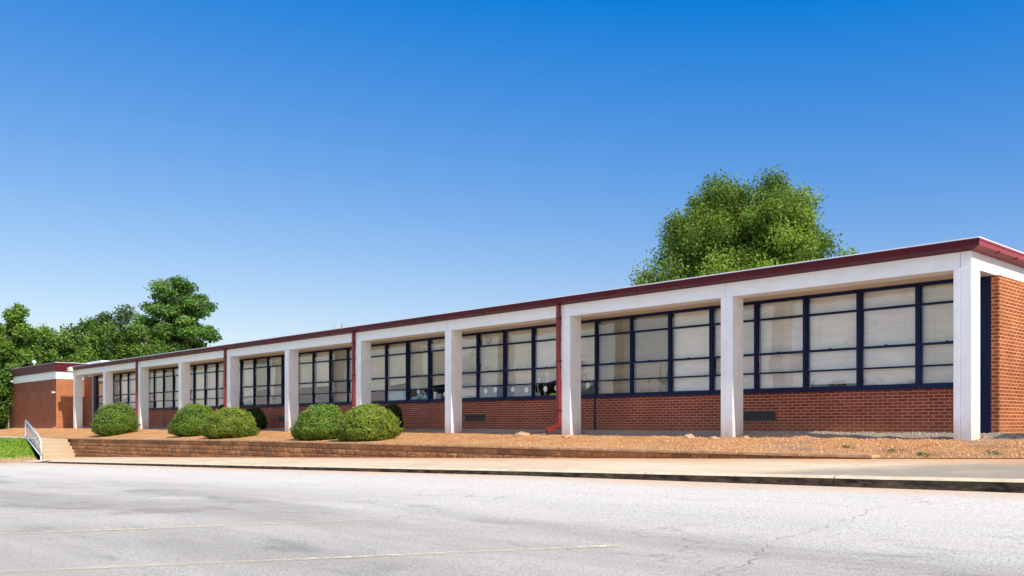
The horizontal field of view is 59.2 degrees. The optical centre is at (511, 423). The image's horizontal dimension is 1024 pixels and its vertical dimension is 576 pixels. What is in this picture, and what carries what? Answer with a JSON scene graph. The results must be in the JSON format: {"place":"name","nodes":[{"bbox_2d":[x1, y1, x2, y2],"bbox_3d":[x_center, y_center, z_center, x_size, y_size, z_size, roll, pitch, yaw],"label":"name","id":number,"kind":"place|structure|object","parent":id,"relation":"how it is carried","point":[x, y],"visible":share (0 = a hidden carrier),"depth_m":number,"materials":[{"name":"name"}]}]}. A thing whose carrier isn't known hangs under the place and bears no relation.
{"place":"outdoors","nodes":[
{"label":"outdoors","id":0,"kind":"place"},
{"bbox_2d":[0,437,37,462],"bbox_3d":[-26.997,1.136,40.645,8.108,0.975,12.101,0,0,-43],"label":"grass","id":1,"kind":"structure","parent":0,"point":[14,442],"depth_m":40.27,"materials":[{"name":"green plant"}]},
{"bbox_2d":[0,436,56,438],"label":"path","id":2,"kind":"structure","parent":0,"point":[28,437],"depth_m":44.90,"materials":[{"name":"concrete"}]},
{"bbox_2d":[23,436,557,456],"bbox_3d":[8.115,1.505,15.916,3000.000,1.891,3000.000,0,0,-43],"label":"ground","id":3,"kind":"structure","parent":0,"point":[222,445],"depth_m":39.68,"materials":[{"name":"brown soil"}]},
{"bbox_2d":[0,360,24,429],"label":"woodland tree","id":4,"kind":"object","parent":3,"relation":"on","point":[6,378],"visible":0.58,"depth_m":60.24,"materials":[{"name":"green plant"}]},
{"bbox_2d":[0,302,59,370],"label":"bright tree","id":5,"kind":"object","parent":3,"relation":"on","point":[20,339],"visible":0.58,"depth_m":63.23,"materials":[{"name":"green plant"}]},
{"bbox_2d":[7,362,91,428],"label":"brick wing","id":6,"kind":"structure","parent":3,"relation":"on","point":[36,402],"depth_m":55.07,"materials":[{"name":"red brick"}]},
{"bbox_2d":[36,323,100,363],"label":"woodland tree","id":7,"kind":"object","parent":3,"relation":"on","point":[56,341],"visible":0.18,"depth_m":69.09,"materials":[{"name":"green plant"}]},
{"bbox_2d":[57,317,123,362],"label":"woodland tree","id":8,"kind":"object","parent":3,"relation":"on","point":[101,335],"visible":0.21,"depth_m":71.12,"materials":[{"name":"green plant"}]},
{"bbox_2d":[86,304,143,355],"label":"woodland tree","id":9,"kind":"object","parent":3,"relation":"on","point":[120,318],"visible":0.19,"depth_m":91.39,"materials":[{"name":"green plant"}]},
{"bbox_2d":[111,320,173,359],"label":"woodland tree","id":10,"kind":"object","parent":3,"relation":"on","point":[127,346],"visible":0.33,"depth_m":73.16,"materials":[{"name":"green plant"}]},
{"bbox_2d":[130,275,222,351],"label":"tree","id":11,"kind":"object","parent":3,"relation":"on","point":[180,309],"visible":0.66,"depth_m":76.51,"materials":[{"name":"green plant"}]},
{"bbox_2d":[72,236,1023,440],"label":"school building","id":12,"kind":"structure","parent":3,"relation":"on","point":[926,338],"depth_m":21.78,"materials":[{"name":"white paint"}]},
{"bbox_2d":[96,375,102,409],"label":"window","id":13,"kind":"structure","parent":12,"relation":"in","point":[99,380],"depth_m":52.66,"materials":[{"name":"beige glass"}]},
{"bbox_2d":[113,373,118,402],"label":"window","id":14,"kind":"structure","parent":12,"relation":"in","point":[116,377],"depth_m":50.64,"materials":[{"name":"beige glass"}]},
{"bbox_2d":[119,372,126,403],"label":"window","id":15,"kind":"structure","parent":12,"relation":"in","point":[122,376],"depth_m":49.86,"materials":[{"name":"beige glass"}]},
{"bbox_2d":[127,371,134,409],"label":"window","id":16,"kind":"structure","parent":12,"relation":"in","point":[131,383],"depth_m":48.98,"materials":[{"name":"beige glass"}]},
{"bbox_2d":[149,369,152,409],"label":"window","id":17,"kind":"structure","parent":12,"relation":"in","point":[150,371],"depth_m":46.92,"materials":[{"name":"beige glass"}]},
{"bbox_2d":[153,368,162,409],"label":"window","id":18,"kind":"structure","parent":12,"relation":"in","point":[159,377],"depth_m":46.21,"materials":[{"name":"beige glass"}]},
{"bbox_2d":[163,367,172,409],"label":"window","id":19,"kind":"structure","parent":12,"relation":"in","point":[167,372],"depth_m":45.33,"materials":[{"name":"beige glass"}]},
{"bbox_2d":[172,366,178,409],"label":"window","id":20,"kind":"structure","parent":12,"relation":"in","point":[173,368],"depth_m":44.56,"materials":[{"name":"beige glass"}]},
{"bbox_2d":[190,365,192,403],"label":"window","id":21,"kind":"structure","parent":12,"relation":"in","point":[191,368],"depth_m":43.25,"materials":[{"name":"beige glass"}]},
{"bbox_2d":[193,364,203,404],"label":"window","id":22,"kind":"structure","parent":12,"relation":"in","point":[200,369],"depth_m":42.60,"materials":[{"name":"beige glass"}]},
{"bbox_2d":[204,362,215,408],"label":"window","id":23,"kind":"structure","parent":12,"relation":"in","point":[211,372],"depth_m":41.69,"materials":[{"name":"beige glass"}]},
{"bbox_2d":[216,361,226,407],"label":"window","id":24,"kind":"structure","parent":12,"relation":"in","point":[219,367],"depth_m":40.94,"materials":[{"name":"beige glass"}]},
{"bbox_2d":[239,360,240,407],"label":"window","id":25,"kind":"structure","parent":12,"relation":"in","point":[239,360],"depth_m":39.56,"materials":[{"name":"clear glass"}]},
{"bbox_2d":[240,358,252,407],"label":"window","id":26,"kind":"structure","parent":12,"relation":"in","point":[248,365],"depth_m":39.01,"materials":[{"name":"beige glass"}]},
{"bbox_2d":[253,357,266,406],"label":"window","id":27,"kind":"structure","parent":12,"relation":"in","point":[260,363],"depth_m":38.16,"materials":[{"name":"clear glass"}]},
{"bbox_2d":[267,355,281,406],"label":"window","id":28,"kind":"structure","parent":12,"relation":"in","point":[275,366],"depth_m":37.19,"materials":[{"name":"beige glass"}]},
{"bbox_2d":[281,354,284,406],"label":"window","id":29,"kind":"structure","parent":12,"relation":"in","point":[282,356],"depth_m":36.53,"materials":[{"name":"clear glass"}]},
{"bbox_2d":[299,351,311,405],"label":"window","id":30,"kind":"structure","parent":12,"relation":"in","point":[306,359],"depth_m":35.36,"materials":[{"name":"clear glass"}]},
{"bbox_2d":[312,350,328,404],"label":"window","id":31,"kind":"structure","parent":12,"relation":"in","point":[320,365],"depth_m":34.58,"materials":[{"name":"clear glass"}]},
{"bbox_2d":[329,347,347,404],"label":"window","id":32,"kind":"structure","parent":12,"relation":"in","point":[337,359],"depth_m":33.64,"materials":[{"name":"beige glass"}]},
{"bbox_2d":[347,346,355,404],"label":"window","id":33,"kind":"structure","parent":12,"relation":"in","point":[348,348],"depth_m":32.97,"materials":[{"name":"beige glass"}]},
{"bbox_2d":[371,343,385,403],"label":"window","id":34,"kind":"structure","parent":12,"relation":"in","point":[378,352],"depth_m":31.72,"materials":[{"name":"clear glass"}]},
{"bbox_2d":[385,341,405,403],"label":"window","id":35,"kind":"structure","parent":12,"relation":"in","point":[397,353],"depth_m":30.93,"materials":[{"name":"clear glass"}]},
{"bbox_2d":[406,338,428,402],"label":"window","id":36,"kind":"structure","parent":12,"relation":"in","point":[418,352],"depth_m":30.05,"materials":[{"name":"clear glass"}]},
{"bbox_2d":[415,392,422,399],"bbox_3d":[-3.074,-0.878,29.994,0.135,0.298,0.482,0,0,-43],"label":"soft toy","id":37,"kind":"object","parent":12,"relation":"on","point":[420,394],"visible":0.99,"depth_m":29.93,"materials":[{"name":"teal fabric"}]},
{"bbox_2d":[428,336,444,401],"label":"window","id":38,"kind":"structure","parent":12,"relation":"in","point":[438,350],"depth_m":29.27,"materials":[{"name":"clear glass"}]},
{"bbox_2d":[437,393,442,398],"bbox_3d":[-2.337,-0.859,29.184,0.092,0.198,0.212,0,0,-43],"label":"paper box","id":39,"kind":"object","parent":12,"relation":"on","point":[440,396],"visible":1,"depth_m":29.13,"materials":[{"name":"grey paper"}]},
{"bbox_2d":[462,333,475,401],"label":"window","id":40,"kind":"structure","parent":12,"relation":"in","point":[469,342],"depth_m":28.08,"materials":[{"name":"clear glass"}]},
{"bbox_2d":[476,330,502,400],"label":"window","id":41,"kind":"structure","parent":12,"relation":"in","point":[491,355],"depth_m":27.35,"materials":[{"name":"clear glass"}]},
{"bbox_2d":[503,327,531,399],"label":"window","id":42,"kind":"structure","parent":12,"relation":"in","point":[516,343],"depth_m":26.45,"materials":[{"name":"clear glass"}]},
{"bbox_2d":[531,323,561,399],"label":"window","id":43,"kind":"structure","parent":12,"relation":"in","point":[546,343],"depth_m":25.64,"materials":[{"name":"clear glass"}]},
{"bbox_2d":[581,319,595,397],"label":"window","id":44,"kind":"structure","parent":12,"relation":"in","point":[587,329],"depth_m":24.39,"materials":[{"name":"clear glass"}]},
{"bbox_2d":[595,315,630,397],"bbox_3d":[2.661,-1.725,23.683,0.147,2.100,1.216,0,0,-43],"label":"window","id":45,"kind":"structure","parent":12,"relation":"in","point":[614,337],"depth_m":23.76,"materials":[{"name":"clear glass"}]},
{"bbox_2d":[630,311,668,396],"bbox_3d":[3.489,-1.725,22.792,0.150,2.100,1.215,0,0,-43],"label":"window","id":46,"kind":"structure","parent":12,"relation":"in","point":[651,331],"depth_m":22.86,"materials":[{"name":"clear glass"}]},
{"bbox_2d":[668,307,709,395],"bbox_3d":[4.315,-1.725,21.898,0.146,2.100,1.215,0,0,-43],"label":"window","id":47,"kind":"structure","parent":12,"relation":"in","point":[688,332],"depth_m":21.98,"materials":[{"name":"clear glass"}]},
{"bbox_2d":[709,301,754,394],"bbox_3d":[5.143,-1.725,21.007,0.151,2.100,1.216,0,0,-43],"label":"window","id":48,"kind":"structure","parent":12,"relation":"in","point":[748,311],"depth_m":20.87,"materials":[{"name":"beige glass"}]},
{"bbox_2d":[754,296,802,392],"bbox_3d":[5.968,-1.725,20.113,0.144,2.100,1.216,0,0,-43],"label":"window","id":49,"kind":"structure","parent":12,"relation":"in","point":[781,322],"depth_m":20.17,"materials":[{"name":"white glass"}]},
{"bbox_2d":[803,290,857,391],"bbox_3d":[6.795,-1.725,19.221,0.146,2.100,1.216,0,0,-43],"label":"window","id":50,"kind":"structure","parent":12,"relation":"in","point":[823,316],"depth_m":19.28,"materials":[{"name":"white glass"}]},
{"bbox_2d":[857,283,916,390],"bbox_3d":[7.622,-1.725,18.329,0.147,2.100,1.215,0,0,-43],"label":"window","id":51,"kind":"structure","parent":12,"relation":"in","point":[889,318],"depth_m":18.37,"materials":[{"name":"white glass"}]},
{"bbox_2d":[916,279,952,388],"bbox_3d":[8.432,-1.725,17.453,0.145,2.100,1.169,0,0,-43],"label":"window","id":52,"kind":"structure","parent":12,"relation":"in","point":[938,299],"depth_m":17.67,"materials":[{"name":"beige glass"}]},
{"bbox_2d":[625,161,858,285],"bbox_3d":[10.172,-5.332,39.820,11.138,12.298,10.130,0,0,-43],"label":"oak tree","id":53,"kind":"object","parent":3,"relation":"on","point":[768,226],"visible":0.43,"depth_m":38.24,"materials":[{"name":"green plant"}]},
{"bbox_2d":[0,461,1023,575],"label":"parking lot","id":54,"kind":"structure","parent":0,"point":[687,528],"depth_m":7.51,"materials":[{"name":"grey asphalt"}]},
{"bbox_2d":[20,505,228,512],"bbox_3d":[-5.569,0.985,9.841,4.899,0.095,0.096,0,0,-11],"label":"parking line","id":55,"kind":"object","parent":54,"relation":"on","point":[128,508],"visible":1,"depth_m":10.10,"materials":[{"name":"white paint"}]},
{"bbox_2d":[2,519,371,533],"bbox_3d":[-3.658,0.930,7.805,4.899,0.092,0.096,0,0,-11],"label":"parking line","id":56,"kind":"object","parent":54,"relation":"on","point":[164,527],"visible":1,"depth_m":7.91,"materials":[{"name":"white paint"}]},
{"bbox_2d":[7,545,617,570],"bbox_3d":[-1.698,0.876,5.713,4.899,0.093,0.097,0,0,-9],"label":"parking line","id":57,"kind":"object","parent":54,"relation":"on","point":[367,556],"visible":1,"depth_m":5.85,"materials":[{"name":"white paint"}]},
{"bbox_2d":[45,461,1023,492],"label":"kerb","id":58,"kind":"structure","parent":54,"relation":"on","point":[968,484],"depth_m":12.80,"materials":[{"name":"concrete"}]},
{"bbox_2d":[718,503,907,575],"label":"road crack","id":59,"kind":"object","parent":54,"relation":"on","point":[788,536],"visible":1,"depth_m":6.25,"materials":[{"name":"grey asphalt"}]},
{"bbox_2d":[0,426,1023,457],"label":"clay bed","id":60,"kind":"object","parent":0,"point":[279,435],"visible":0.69,"depth_m":19.36,"materials":[{"name":"brown soil"}]},
{"bbox_2d":[90,402,140,435],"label":"clipped shrub","id":61,"kind":"object","parent":60,"relation":"on","point":[116,419],"visible":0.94,"depth_m":41.09,"materials":[{"name":"green plant"}]},
{"bbox_2d":[167,402,212,436],"bbox_3d":[-12.348,-0.116,35.036,1.779,1.382,1.966,0,0,-43],"label":"clipped shrub","id":62,"kind":"object","parent":60,"relation":"on","point":[186,420],"visible":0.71,"depth_m":34.41,"materials":[{"name":"green plant"}]},
{"bbox_2d":[198,407,259,438],"bbox_3d":[-10.011,0.008,32.047,1.776,1.203,1.995,0,0,-43],"label":"clipped shrub","id":63,"kind":"object","parent":60,"relation":"on","point":[226,422],"visible":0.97,"depth_m":31.45,"materials":[{"name":"green plant"}]},
{"bbox_2d":[246,407,267,428],"bbox_3d":[-10.471,-0.160,36.491,1.080,1.023,1.205,0,0,-43],"label":"shaded shrub","id":64,"kind":"object","parent":60,"relation":"on","point":[258,414],"visible":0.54,"depth_m":36.24,"materials":[{"name":"green plant"}]},
{"bbox_2d":[289,403,342,440],"bbox_3d":[-5.834,-0.012,27.505,1.551,1.191,1.852,0,0,-43],"label":"clipped shrub","id":65,"kind":"object","parent":60,"relation":"on","point":[314,422],"visible":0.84,"depth_m":26.96,"materials":[{"name":"green plant"}]},
{"bbox_2d":[332,403,404,440],"bbox_3d":[-4.074,-0.003,25.405,1.719,1.172,1.866,0,0,-43],"label":"clipped shrub","id":66,"kind":"object","parent":60,"relation":"on","point":[370,422],"visible":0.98,"depth_m":24.85,"materials":[{"name":"green plant"}]},
{"bbox_2d":[384,403,403,427],"bbox_3d":[-3.955,-0.163,29.385,0.735,1.067,0.855,0,0,-43],"label":"shaded shrub","id":67,"kind":"object","parent":60,"relation":"on","point":[396,410],"visible":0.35,"depth_m":29.20,"materials":[{"name":"green plant"}]},
{"bbox_2d":[515,431,529,435],"bbox_3d":[0.267,0.300,23.511,0.402,0.170,0.319,0,0,24],"label":"stone","id":68,"kind":"object","parent":60,"relation":"on","point":[521,433],"visible":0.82,"depth_m":23.42,"materials":[{"name":"beige stone"}]},
{"bbox_2d":[683,434,694,437],"bbox_3d":[3.918,0.306,19.938,0.244,0.146,0.385,0,0,30],"label":"stone","id":69,"kind":"object","parent":60,"relation":"on","point":[688,436],"visible":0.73,"depth_m":19.84,"materials":[{"name":"beige stone"}]},
{"bbox_2d":[435,429,1023,437],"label":"gravel","id":70,"kind":"structure","parent":60,"relation":"on","point":[772,432],"depth_m":19.97,"materials":[{"name":"gravel"}]},
{"bbox_2d":[980,450,1003,454],"bbox_3d":[7.066,0.433,13.215,0.310,0.090,0.257,0,0,1],"label":"weed","id":71,"kind":"object","parent":60,"relation":"on","point":[994,452],"visible":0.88,"depth_m":13.19,"materials":[{"name":"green plant"}]},
{"bbox_2d":[0,0,1023,347],"label":"sky","id":72,"kind":"structure","parent":0,"point":[306,165],"materials":[{"name":"blue"}]},
{"bbox_2d":[22,457,1023,478],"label":"sidewalk","id":73,"kind":"structure","parent":0,"point":[1008,468],"depth_m":14.62,"materials":[{"name":"concrete"}]},
{"bbox_2d":[31,439,75,459],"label":"concrete steps","id":74,"kind":"structure","parent":73,"relation":"on","point":[55,448],"depth_m":40.92,"materials":[{"name":"beige concrete"}]},
{"bbox_2d":[25,420,41,459],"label":"handrail","id":75,"kind":"object","parent":74,"relation":"on","point":[31,440],"visible":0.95,"depth_m":40.83,"materials":[{"name":"white metal"}]},
{"bbox_2d":[66,438,879,458],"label":"retaining wall","id":76,"kind":"structure","parent":73,"relation":"on","point":[96,447],"depth_m":24.08,"materials":[{"name":"brown brick"}]}
]}

